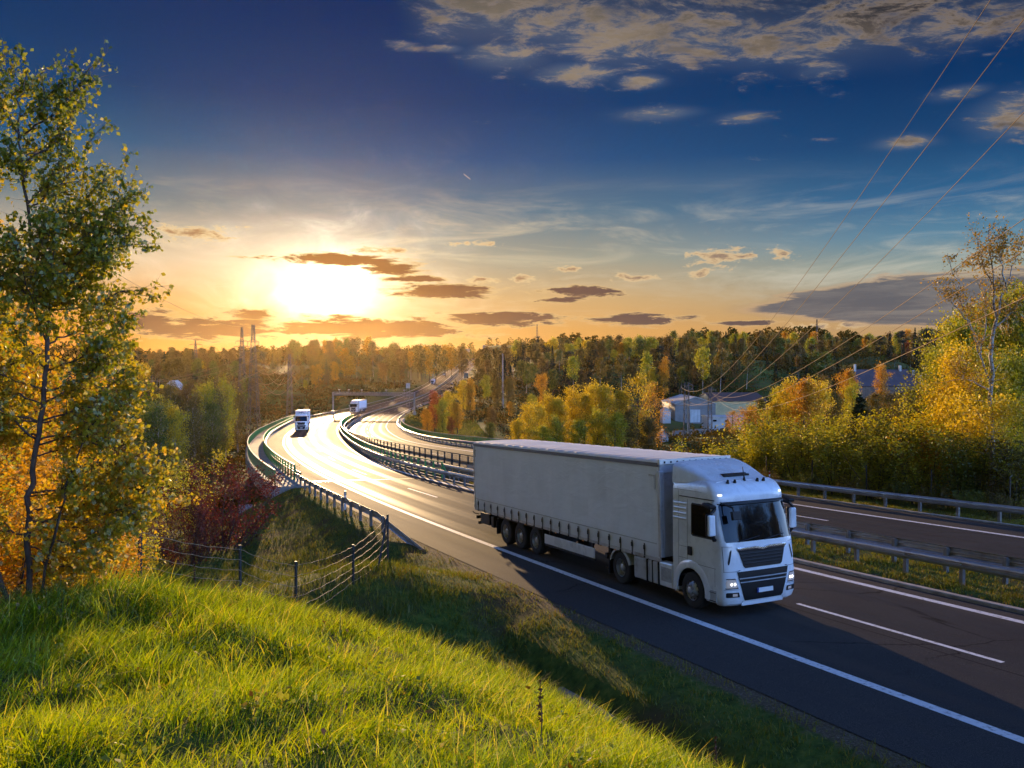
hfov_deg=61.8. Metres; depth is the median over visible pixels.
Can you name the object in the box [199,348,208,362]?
tree
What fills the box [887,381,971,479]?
tree
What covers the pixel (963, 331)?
tree
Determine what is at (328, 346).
tree
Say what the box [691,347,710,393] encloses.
birch tree
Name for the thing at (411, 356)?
birch tree
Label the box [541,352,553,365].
tree
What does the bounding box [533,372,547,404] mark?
tree
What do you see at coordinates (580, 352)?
tree
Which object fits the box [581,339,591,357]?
tree
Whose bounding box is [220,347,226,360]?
birch tree
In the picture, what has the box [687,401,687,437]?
wooden pole
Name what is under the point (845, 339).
tree
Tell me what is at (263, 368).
tree
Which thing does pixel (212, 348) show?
tree
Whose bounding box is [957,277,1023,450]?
tree
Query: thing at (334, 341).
tree
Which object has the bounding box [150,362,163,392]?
birch tree
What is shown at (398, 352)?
tree
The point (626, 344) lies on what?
tree
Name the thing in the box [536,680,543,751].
dry stalk
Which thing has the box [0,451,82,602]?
shrub
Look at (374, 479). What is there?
road joint
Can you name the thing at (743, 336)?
tree
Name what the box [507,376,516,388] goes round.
tree
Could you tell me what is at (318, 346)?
tree
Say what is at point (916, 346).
tree
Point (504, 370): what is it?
spruce tree
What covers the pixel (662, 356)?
pine tree
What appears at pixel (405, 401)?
guardrail
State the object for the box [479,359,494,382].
tree
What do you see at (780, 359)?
tree
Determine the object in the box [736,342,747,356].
tree
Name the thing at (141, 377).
tree
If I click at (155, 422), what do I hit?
tree
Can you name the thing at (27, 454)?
tree
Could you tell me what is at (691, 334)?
tree
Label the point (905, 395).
tree
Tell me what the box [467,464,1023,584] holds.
guardrail
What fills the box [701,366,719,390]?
tree
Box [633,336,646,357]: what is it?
tree
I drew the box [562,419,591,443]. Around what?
tree
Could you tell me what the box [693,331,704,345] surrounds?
tree
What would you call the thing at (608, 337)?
tree
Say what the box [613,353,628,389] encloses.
birch tree
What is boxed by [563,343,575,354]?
tree
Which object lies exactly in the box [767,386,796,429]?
tree
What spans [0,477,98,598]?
shrub
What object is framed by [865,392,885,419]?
tree
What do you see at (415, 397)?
guardrail
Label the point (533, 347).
tree
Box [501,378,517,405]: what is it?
tree
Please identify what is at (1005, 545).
road
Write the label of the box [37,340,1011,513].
trees
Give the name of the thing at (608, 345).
birch tree
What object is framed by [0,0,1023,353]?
sky
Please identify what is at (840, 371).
tree
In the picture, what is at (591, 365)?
pine tree
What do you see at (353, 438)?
railing
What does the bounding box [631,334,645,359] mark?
tree
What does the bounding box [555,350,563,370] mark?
birch tree
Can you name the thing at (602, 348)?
tree
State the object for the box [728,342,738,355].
tree
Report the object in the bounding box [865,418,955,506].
shrub
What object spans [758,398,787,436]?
tree
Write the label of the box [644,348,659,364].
tree
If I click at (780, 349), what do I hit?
tree
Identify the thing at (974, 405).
tree
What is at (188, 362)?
tree
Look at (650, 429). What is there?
tree
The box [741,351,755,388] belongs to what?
birch tree
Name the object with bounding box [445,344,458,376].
tree
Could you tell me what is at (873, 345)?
tree
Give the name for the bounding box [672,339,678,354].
birch tree
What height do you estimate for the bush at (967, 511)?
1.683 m
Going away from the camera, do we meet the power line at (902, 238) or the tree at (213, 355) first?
the power line at (902, 238)
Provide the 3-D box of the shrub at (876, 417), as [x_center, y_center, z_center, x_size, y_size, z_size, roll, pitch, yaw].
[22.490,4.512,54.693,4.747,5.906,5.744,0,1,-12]
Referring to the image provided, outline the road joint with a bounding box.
[312,478,422,481]
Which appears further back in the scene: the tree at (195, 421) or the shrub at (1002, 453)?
the tree at (195, 421)
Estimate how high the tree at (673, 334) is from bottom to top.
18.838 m
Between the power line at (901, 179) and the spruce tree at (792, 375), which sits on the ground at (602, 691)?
the spruce tree at (792, 375)
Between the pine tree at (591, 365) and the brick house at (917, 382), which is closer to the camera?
the brick house at (917, 382)
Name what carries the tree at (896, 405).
on the ground at (602, 691)
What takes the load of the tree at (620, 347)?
on the ground at (602, 691)
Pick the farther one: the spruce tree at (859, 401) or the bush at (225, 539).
the spruce tree at (859, 401)
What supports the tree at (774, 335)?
on the ground at (602, 691)
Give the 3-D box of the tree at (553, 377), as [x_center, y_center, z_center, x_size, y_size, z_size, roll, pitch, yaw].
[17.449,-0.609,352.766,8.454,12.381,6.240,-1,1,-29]
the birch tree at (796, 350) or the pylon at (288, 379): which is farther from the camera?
the birch tree at (796, 350)
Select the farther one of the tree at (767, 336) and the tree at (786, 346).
the tree at (767, 336)
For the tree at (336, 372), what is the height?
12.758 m
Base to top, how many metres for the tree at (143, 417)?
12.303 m
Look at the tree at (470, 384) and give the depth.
279.69 m
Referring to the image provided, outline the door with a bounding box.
[690,410,699,421]
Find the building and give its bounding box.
[701,415,742,429]
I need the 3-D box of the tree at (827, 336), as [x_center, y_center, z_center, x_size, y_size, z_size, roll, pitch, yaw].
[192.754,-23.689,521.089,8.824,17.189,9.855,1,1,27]
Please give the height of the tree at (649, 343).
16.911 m
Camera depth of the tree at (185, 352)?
648.64 m
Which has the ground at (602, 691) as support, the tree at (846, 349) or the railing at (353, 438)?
the tree at (846, 349)
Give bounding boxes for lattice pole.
[679,382,693,436]
[704,387,715,433]
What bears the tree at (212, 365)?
on the ground at (602, 691)
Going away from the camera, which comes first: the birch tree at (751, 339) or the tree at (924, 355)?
the tree at (924, 355)
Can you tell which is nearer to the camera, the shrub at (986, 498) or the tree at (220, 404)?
the shrub at (986, 498)
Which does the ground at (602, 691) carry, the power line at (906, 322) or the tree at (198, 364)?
the tree at (198, 364)
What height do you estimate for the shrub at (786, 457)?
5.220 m
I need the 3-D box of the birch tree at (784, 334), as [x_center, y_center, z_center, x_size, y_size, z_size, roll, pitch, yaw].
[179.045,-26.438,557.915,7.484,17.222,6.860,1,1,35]
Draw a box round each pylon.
[189,340,202,366]
[234,327,249,408]
[242,325,263,441]
[284,354,293,417]
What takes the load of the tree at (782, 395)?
on the ground at (602, 691)
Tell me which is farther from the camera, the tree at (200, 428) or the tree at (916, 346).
the tree at (916, 346)
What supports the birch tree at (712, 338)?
on the ground at (602, 691)
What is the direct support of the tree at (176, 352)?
on the ground at (602, 691)
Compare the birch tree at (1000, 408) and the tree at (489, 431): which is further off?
the tree at (489, 431)
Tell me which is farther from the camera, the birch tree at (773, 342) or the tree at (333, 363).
the tree at (333, 363)
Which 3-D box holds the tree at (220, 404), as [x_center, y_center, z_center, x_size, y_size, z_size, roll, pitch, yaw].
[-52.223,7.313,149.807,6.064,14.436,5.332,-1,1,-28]
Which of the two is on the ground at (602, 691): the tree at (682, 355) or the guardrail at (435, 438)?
the tree at (682, 355)
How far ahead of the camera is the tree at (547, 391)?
239.81 m
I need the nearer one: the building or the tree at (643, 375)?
the building
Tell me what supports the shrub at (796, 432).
on the ground at (602, 691)
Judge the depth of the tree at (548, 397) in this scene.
129.46 m
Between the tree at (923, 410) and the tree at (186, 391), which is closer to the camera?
the tree at (923, 410)
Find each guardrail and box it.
[265,419,301,479]
[296,473,425,550]
[310,372,442,415]
[339,416,473,485]
[346,416,472,467]
[360,369,460,417]
[360,370,458,415]
[397,372,469,421]
[397,422,473,446]
[444,464,1023,596]
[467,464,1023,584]
[773,479,1023,522]
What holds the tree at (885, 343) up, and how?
on the ground at (602, 691)
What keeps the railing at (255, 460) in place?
on the bridge
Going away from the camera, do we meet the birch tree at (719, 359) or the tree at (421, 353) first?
the birch tree at (719, 359)
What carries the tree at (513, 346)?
on the ground at (602, 691)
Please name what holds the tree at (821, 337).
on the ground at (602, 691)
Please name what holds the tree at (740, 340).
on the ground at (602, 691)
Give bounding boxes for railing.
[247,415,294,484]
[263,417,296,479]
[341,414,445,478]
[344,414,472,467]
[401,420,507,444]
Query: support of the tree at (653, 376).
on the ground at (602, 691)
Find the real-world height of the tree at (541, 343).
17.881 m
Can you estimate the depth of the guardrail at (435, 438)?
117.13 m
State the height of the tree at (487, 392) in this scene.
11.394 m
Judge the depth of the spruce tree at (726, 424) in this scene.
190.00 m
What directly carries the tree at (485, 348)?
on the ground at (602, 691)
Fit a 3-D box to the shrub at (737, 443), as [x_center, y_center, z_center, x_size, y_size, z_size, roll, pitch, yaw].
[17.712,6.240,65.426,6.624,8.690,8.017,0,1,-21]
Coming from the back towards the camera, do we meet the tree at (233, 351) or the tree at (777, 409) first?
the tree at (233, 351)
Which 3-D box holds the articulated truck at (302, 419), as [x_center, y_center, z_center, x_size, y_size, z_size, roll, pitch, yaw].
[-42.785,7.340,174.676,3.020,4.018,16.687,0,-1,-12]
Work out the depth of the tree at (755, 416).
119.74 m
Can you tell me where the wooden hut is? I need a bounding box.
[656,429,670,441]
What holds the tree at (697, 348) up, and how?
on the ground at (602, 691)
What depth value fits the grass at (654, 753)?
6.06 m
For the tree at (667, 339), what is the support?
on the ground at (602, 691)
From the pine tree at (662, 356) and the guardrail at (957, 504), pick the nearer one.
the guardrail at (957, 504)
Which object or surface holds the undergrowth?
on the ground at (602, 691)
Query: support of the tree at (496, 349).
on the ground at (602, 691)
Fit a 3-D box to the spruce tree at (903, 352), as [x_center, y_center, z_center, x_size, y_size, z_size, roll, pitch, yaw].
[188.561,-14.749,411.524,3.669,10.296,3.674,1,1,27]
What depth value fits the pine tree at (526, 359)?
436.95 m
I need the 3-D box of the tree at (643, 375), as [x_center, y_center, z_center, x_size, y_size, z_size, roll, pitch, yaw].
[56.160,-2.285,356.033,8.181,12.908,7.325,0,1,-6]
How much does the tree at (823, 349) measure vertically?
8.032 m
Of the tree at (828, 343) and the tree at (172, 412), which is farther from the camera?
the tree at (828, 343)
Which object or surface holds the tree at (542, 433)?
on the ground at (602, 691)
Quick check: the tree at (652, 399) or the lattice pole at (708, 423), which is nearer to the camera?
the tree at (652, 399)
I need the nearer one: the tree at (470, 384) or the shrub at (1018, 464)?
the shrub at (1018, 464)
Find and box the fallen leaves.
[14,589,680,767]
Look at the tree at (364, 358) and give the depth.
512.23 m
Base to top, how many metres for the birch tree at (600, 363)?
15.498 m
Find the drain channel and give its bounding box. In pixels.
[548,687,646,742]
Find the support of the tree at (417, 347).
on the ground at (602, 691)
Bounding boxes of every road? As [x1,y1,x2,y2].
[267,361,1023,767]
[348,362,1023,569]
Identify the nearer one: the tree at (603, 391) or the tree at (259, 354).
the tree at (603, 391)
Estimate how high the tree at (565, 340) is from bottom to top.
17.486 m
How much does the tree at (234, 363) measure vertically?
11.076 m
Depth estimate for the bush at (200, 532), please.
40.04 m
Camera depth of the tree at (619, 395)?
125.28 m
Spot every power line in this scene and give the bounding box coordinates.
[49,357,240,381]
[50,356,259,381]
[118,274,237,326]
[687,19,1023,404]
[691,1,989,391]
[692,112,1023,404]
[712,219,1023,397]
[717,297,1023,410]
[718,250,1023,402]
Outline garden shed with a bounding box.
[660,407,670,423]
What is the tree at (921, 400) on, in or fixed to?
on the ground at (602, 691)
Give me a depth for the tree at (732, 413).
170.14 m
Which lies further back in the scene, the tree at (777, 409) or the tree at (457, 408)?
the tree at (457, 408)
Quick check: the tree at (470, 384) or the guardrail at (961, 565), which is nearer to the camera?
the guardrail at (961, 565)
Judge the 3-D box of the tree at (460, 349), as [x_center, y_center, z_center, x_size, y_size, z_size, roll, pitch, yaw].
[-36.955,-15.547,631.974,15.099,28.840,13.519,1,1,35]
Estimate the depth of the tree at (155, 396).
127.92 m
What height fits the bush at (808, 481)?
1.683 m
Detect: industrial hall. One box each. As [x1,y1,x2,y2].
[662,394,716,423]
[698,392,767,416]
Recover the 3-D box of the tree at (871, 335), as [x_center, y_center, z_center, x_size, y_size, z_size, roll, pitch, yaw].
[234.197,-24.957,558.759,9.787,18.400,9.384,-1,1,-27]
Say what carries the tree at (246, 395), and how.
on the ground at (602, 691)
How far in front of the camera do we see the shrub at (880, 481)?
48.73 m
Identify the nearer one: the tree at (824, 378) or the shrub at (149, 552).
the shrub at (149, 552)
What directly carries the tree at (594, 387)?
on the ground at (602, 691)
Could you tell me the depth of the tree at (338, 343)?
659.04 m
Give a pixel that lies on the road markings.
(906, 697)
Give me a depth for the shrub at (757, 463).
58.07 m
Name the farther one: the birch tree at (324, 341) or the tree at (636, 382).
the birch tree at (324, 341)
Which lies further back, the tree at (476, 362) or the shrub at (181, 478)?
the tree at (476, 362)
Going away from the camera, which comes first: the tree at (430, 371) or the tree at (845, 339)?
the tree at (845, 339)
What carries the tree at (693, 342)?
on the ground at (602, 691)
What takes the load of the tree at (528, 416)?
on the ground at (602, 691)
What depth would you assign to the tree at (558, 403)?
127.91 m
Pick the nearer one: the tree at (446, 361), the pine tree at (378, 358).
the pine tree at (378, 358)
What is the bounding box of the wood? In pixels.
[11,324,1016,368]
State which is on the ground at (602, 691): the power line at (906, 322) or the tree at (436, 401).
the tree at (436, 401)
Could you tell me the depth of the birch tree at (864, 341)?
495.73 m
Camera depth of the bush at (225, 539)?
42.91 m
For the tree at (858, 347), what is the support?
on the ground at (602, 691)
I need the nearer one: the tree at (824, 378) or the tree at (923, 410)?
the tree at (923, 410)
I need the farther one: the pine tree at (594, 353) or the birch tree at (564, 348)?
the birch tree at (564, 348)
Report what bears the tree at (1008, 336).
on the ground at (602, 691)
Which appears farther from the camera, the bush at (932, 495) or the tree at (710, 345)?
the tree at (710, 345)
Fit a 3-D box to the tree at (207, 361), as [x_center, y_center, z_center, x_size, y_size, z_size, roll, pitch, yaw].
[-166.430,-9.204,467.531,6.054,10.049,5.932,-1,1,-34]
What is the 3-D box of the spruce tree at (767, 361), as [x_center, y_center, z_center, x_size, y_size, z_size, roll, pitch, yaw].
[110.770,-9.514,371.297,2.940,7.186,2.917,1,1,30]
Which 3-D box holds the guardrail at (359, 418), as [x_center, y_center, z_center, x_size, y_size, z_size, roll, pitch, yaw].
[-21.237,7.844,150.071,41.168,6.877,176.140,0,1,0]
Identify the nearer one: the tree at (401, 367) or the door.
the door
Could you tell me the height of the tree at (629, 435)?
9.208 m
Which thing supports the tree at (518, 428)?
on the ground at (602, 691)
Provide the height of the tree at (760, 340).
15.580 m
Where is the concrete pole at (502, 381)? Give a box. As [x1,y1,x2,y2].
[502,354,503,407]
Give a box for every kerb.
[449,480,1023,614]
[782,493,1023,527]
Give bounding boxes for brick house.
[847,364,914,398]
[910,370,939,389]
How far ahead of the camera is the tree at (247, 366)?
424.48 m
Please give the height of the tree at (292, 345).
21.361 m
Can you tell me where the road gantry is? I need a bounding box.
[331,389,415,414]
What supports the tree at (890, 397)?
on the ground at (602, 691)
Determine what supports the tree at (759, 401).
on the ground at (602, 691)
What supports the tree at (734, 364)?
on the ground at (602, 691)
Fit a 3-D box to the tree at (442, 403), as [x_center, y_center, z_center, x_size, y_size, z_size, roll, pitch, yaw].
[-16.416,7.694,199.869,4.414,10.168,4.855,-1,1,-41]
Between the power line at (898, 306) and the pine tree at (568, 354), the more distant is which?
the pine tree at (568, 354)
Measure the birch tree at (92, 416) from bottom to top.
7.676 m
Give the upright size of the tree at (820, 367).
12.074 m
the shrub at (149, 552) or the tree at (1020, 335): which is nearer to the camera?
the shrub at (149, 552)
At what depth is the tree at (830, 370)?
331.01 m
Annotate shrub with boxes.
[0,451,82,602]
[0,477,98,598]
[72,529,165,587]
[107,516,168,583]
[139,444,231,538]
[668,436,753,463]
[700,421,773,462]
[703,417,774,470]
[730,419,781,476]
[734,397,820,487]
[741,417,825,488]
[764,414,830,489]
[771,418,857,491]
[772,408,848,491]
[793,403,886,495]
[803,407,891,495]
[823,413,931,500]
[835,413,929,500]
[841,409,901,497]
[858,393,935,504]
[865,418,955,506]
[885,414,965,506]
[901,413,985,507]
[923,425,1003,511]
[939,427,1023,512]
[964,435,1023,512]
[969,424,1023,518]
[980,435,1023,517]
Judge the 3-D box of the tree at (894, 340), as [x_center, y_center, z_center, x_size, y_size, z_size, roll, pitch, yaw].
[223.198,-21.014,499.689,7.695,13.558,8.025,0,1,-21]
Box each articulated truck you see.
[293,409,310,430]
[349,399,366,412]
[473,439,796,608]
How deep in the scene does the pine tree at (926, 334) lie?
416.52 m
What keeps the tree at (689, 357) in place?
on the ground at (602, 691)
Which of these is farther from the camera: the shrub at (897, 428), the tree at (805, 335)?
the tree at (805, 335)
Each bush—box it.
[0,577,64,602]
[29,571,90,600]
[72,499,183,584]
[146,488,229,567]
[157,456,299,556]
[757,466,785,479]
[787,471,822,494]
[835,473,875,500]
[882,480,920,506]
[914,484,957,510]
[951,488,1001,515]
[962,425,1023,503]
[983,490,1023,520]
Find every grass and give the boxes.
[0,553,763,767]
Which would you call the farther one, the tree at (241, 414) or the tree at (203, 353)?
the tree at (203, 353)
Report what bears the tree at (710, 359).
on the ground at (602, 691)
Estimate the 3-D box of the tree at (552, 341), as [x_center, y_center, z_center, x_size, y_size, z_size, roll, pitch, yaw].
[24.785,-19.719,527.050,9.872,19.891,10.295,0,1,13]
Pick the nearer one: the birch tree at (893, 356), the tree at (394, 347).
the birch tree at (893, 356)
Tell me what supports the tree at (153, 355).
on the ground at (602, 691)
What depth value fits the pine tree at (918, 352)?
383.81 m
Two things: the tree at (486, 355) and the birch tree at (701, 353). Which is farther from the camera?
the tree at (486, 355)
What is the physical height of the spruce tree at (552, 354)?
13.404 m
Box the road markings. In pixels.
[282,365,1023,743]
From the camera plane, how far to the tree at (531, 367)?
377.32 m
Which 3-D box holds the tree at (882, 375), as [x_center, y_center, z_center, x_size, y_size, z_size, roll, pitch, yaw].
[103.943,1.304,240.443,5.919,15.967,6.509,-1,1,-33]
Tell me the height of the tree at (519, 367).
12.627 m
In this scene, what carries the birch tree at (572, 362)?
on the ground at (602, 691)
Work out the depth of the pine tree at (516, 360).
435.35 m
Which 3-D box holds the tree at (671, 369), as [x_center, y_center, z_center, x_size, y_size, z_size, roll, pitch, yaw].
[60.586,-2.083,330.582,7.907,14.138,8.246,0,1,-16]
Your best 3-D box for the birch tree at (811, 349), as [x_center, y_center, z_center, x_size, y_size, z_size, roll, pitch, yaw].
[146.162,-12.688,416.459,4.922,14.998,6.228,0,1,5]
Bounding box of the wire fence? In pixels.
[13,514,388,604]
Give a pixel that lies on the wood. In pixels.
(848, 334)
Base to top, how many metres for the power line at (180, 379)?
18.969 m
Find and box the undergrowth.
[727,454,1023,519]
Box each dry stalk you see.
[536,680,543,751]
[712,736,717,766]
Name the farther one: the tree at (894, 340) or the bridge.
the tree at (894, 340)
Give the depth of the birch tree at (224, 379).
302.42 m
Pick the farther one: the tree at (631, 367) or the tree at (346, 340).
the tree at (346, 340)
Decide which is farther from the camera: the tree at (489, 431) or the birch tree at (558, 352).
the birch tree at (558, 352)
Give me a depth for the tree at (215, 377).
352.18 m
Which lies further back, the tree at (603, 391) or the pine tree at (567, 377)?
the pine tree at (567, 377)
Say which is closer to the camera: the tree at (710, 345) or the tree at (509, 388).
the tree at (509, 388)
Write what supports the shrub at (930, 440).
on the ground at (602, 691)
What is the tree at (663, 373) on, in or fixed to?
on the ground at (602, 691)
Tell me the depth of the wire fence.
21.06 m
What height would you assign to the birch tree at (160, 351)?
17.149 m
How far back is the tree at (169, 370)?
414.04 m
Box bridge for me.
[239,418,472,512]
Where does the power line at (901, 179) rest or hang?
attached to the lattice pole at (684, 413)
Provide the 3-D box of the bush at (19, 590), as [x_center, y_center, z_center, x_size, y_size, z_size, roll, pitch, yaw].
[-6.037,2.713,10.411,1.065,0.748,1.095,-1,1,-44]
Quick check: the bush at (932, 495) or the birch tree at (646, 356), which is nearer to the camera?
the bush at (932, 495)
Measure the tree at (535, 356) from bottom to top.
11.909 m
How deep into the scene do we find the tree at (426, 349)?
665.70 m
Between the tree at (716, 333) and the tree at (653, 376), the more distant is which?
the tree at (716, 333)
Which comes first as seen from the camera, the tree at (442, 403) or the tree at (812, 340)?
the tree at (442, 403)
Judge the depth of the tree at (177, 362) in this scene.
406.67 m
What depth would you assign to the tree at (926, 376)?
53.17 m
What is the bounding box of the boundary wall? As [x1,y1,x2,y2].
[672,429,710,435]
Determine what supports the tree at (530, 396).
on the ground at (602, 691)
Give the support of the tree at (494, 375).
on the ground at (602, 691)
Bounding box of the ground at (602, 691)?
[0,343,1023,767]
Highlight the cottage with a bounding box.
[167,380,182,389]
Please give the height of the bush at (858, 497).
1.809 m
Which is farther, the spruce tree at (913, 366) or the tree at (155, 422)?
the spruce tree at (913, 366)
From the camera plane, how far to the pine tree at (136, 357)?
603.59 m
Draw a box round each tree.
[0,38,203,600]
[0,291,56,547]
[0,292,85,578]
[0,353,113,590]
[99,374,111,388]
[119,363,129,379]
[126,400,161,456]
[134,351,141,363]
[136,362,154,380]
[140,385,167,464]
[143,398,178,485]
[147,352,159,364]
[147,359,156,374]
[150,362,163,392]
[150,393,177,461]
[155,404,194,482]
[156,349,163,361]
[160,357,176,384]
[161,376,186,464]
[167,347,174,358]
[168,388,187,466]
[170,355,191,382]
[172,350,183,365]
[175,374,201,467]
[177,388,206,474]
[180,347,190,361]
[184,357,192,376]
[185,378,197,394]
[187,348,195,365]
[189,357,205,377]
[190,377,223,465]
[191,389,209,454]
[196,346,207,358]
[196,400,228,473]
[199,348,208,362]
[200,385,230,464]
[202,359,210,372]
[206,345,218,361]
[206,375,220,388]
[208,351,217,361]
[208,359,219,377]
[216,374,238,459]
[218,373,231,394]
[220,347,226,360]
[226,348,239,360]
[227,360,238,380]
[229,388,248,451]
[237,360,245,374]
[240,375,260,413]
[242,361,253,376]
[243,352,252,361]
[243,378,268,417]
[254,349,264,361]
[259,351,268,360]
[260,366,269,376]
[270,352,274,368]
[272,350,281,369]
[282,348,293,363]
[286,340,297,367]
[294,342,302,361]
[305,340,317,356]
[306,345,315,361]
[306,355,319,381]
[310,364,318,388]
[313,339,321,356]
[315,364,323,380]
[319,353,332,375]
[322,340,327,352]
[323,339,335,359]
[323,359,329,386]
[327,352,336,365]
[330,337,343,359]
[330,361,340,380]
[330,363,338,379]
[334,339,343,357]
[336,348,354,375]
[337,357,342,372]
[340,336,350,357]
[342,338,360,366]
[353,337,364,369]
[357,352,372,381]
[360,336,379,360]
[368,341,377,376]
[373,354,383,384]
[376,362,389,381]
[379,347,385,363]
[380,347,390,364]
[385,342,401,373]
[395,348,408,374]
[398,360,407,386]
[405,353,415,372]
[407,351,414,366]
[411,344,424,378]
[414,347,429,381]
[416,346,429,378]
[419,408,434,430]
[422,348,437,382]
[428,343,446,375]
[428,389,446,431]
[434,396,449,432]
[440,343,448,372]
[440,349,449,377]
[442,390,459,431]
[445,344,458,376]
[446,415,455,438]
[449,400,464,432]
[452,344,470,373]
[455,380,467,409]
[463,376,475,411]
[472,356,483,385]
[473,348,484,369]
[476,350,494,379]
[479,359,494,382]
[479,421,498,439]
[480,375,491,402]
[482,344,494,363]
[485,406,499,436]
[486,367,499,384]
[490,377,503,411]
[491,347,501,368]
[492,350,503,378]
[499,347,516,373]
[500,343,508,353]
[501,356,507,384]
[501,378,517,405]
[504,418,531,439]
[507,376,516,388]
[507,402,514,416]
[510,340,522,371]
[511,356,522,379]
[513,341,528,357]
[514,360,529,379]
[515,399,542,439]
[518,403,550,439]
[521,369,533,392]
[523,357,531,381]
[525,362,538,387]
[526,394,537,410]
[527,343,541,364]
[527,424,554,441]
[530,351,542,369]
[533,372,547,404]
[536,356,549,384]
[536,390,571,437]
[537,340,546,356]
[541,345,550,355]
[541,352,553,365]
[541,389,552,415]
[544,336,560,360]
[546,396,573,442]
[547,360,556,395]
[547,369,561,390]
[547,412,569,441]
[549,345,554,366]
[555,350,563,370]
[556,337,563,361]
[558,337,571,359]
[560,350,574,365]
[561,342,567,356]
[561,359,576,387]
[561,367,574,382]
[562,382,586,442]
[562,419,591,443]
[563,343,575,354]
[563,352,581,386]
[567,391,598,444]
[573,337,584,349]
[573,347,586,368]
[573,369,589,395]
[577,378,602,443]
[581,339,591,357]
[582,340,597,359]
[582,405,610,445]
[585,371,592,386]
[586,360,595,368]
[588,382,620,446]
[589,349,597,360]
[592,358,606,379]
[596,339,606,357]
[598,409,629,447]
[599,365,614,383]
[602,335,615,357]
[603,387,635,446]
[605,339,613,353]
[609,349,618,360]
[613,334,626,356]
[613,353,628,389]
[616,342,625,355]
[616,403,639,447]
[620,367,657,447]
[623,337,636,357]
[624,363,639,390]
[625,347,632,360]
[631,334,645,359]
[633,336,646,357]
[633,382,672,447]
[636,351,655,387]
[636,414,664,449]
[638,365,651,385]
[643,337,657,357]
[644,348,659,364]
[646,368,659,393]
[654,368,661,392]
[655,345,666,358]
[655,356,670,394]
[657,336,663,347]
[657,354,671,371]
[658,362,678,393]
[659,335,676,360]
[667,329,679,355]
[667,346,672,379]
[670,351,678,392]
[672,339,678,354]
[675,366,687,393]
[677,344,686,353]
[677,348,692,382]
[680,335,691,352]
[684,352,701,388]
[687,337,699,353]
[688,330,694,339]
[690,366,703,389]
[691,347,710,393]
[692,344,701,365]
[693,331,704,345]
[697,337,707,350]
[700,351,712,367]
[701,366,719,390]
[706,330,712,344]
[707,342,719,357]
[708,335,716,352]
[709,331,720,351]
[712,347,732,391]
[716,342,726,355]
[719,366,726,383]
[721,338,729,351]
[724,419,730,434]
[725,353,732,362]
[725,360,741,382]
[726,411,738,436]
[728,334,740,347]
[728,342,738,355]
[729,403,763,453]
[736,338,748,354]
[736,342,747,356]
[737,331,748,352]
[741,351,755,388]
[742,401,765,442]
[747,335,754,348]
[748,397,771,441]
[754,331,765,355]
[754,334,771,356]
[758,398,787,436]
[760,345,767,352]
[763,331,774,354]
[765,354,769,369]
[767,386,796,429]
[769,332,784,353]
[770,338,777,351]
[772,352,783,371]
[772,362,778,381]
[772,373,800,447]
[774,346,784,357]
[775,337,786,352]
[780,331,790,344]
[780,376,824,448]
[781,353,794,376]
[783,342,792,356]
[787,332,799,355]
[789,342,803,376]
[790,366,795,386]
[794,354,804,384]
[796,332,810,352]
[797,337,807,357]
[803,337,817,357]
[804,350,819,378]
[806,375,836,443]
[808,330,818,345]
[808,344,817,358]
[812,362,828,383]
[812,373,838,427]
[814,351,833,375]
[815,340,826,352]
[817,333,825,352]
[818,347,829,360]
[818,365,836,390]
[818,388,847,439]
[822,332,835,351]
[824,339,835,351]
[831,347,838,360]
[831,366,861,425]
[832,336,839,351]
[833,340,846,352]
[834,366,848,384]
[836,378,863,438]
[841,337,850,352]
[843,346,849,354]
[846,394,873,465]
[847,400,887,427]
[849,340,862,352]
[855,345,862,352]
[858,334,873,351]
[861,339,868,349]
[863,333,875,351]
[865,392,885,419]
[868,338,878,352]
[868,341,999,440]
[869,419,890,444]
[871,360,891,406]
[873,335,884,344]
[876,386,906,436]
[878,337,887,352]
[883,393,910,433]
[886,331,893,358]
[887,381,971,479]
[891,337,899,351]
[892,330,907,362]
[892,332,900,353]
[892,353,898,361]
[894,333,1023,484]
[898,336,912,359]
[900,341,910,356]
[900,345,907,363]
[902,392,915,424]
[904,290,1017,427]
[904,310,1016,437]
[904,329,913,336]
[904,410,920,441]
[906,353,915,371]
[909,328,919,369]
[909,340,924,365]
[913,382,932,421]
[914,349,922,372]
[916,398,930,419]
[917,358,927,371]
[918,327,935,346]
[918,347,932,370]
[920,211,1023,513]
[928,379,1023,449]
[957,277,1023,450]
[976,345,1023,489]
[990,321,1023,438]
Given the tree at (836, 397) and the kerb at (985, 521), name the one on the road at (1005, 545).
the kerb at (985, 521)
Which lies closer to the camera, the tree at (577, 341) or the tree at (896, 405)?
the tree at (896, 405)
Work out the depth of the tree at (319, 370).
502.64 m
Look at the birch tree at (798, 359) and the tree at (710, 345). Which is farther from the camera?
the tree at (710, 345)

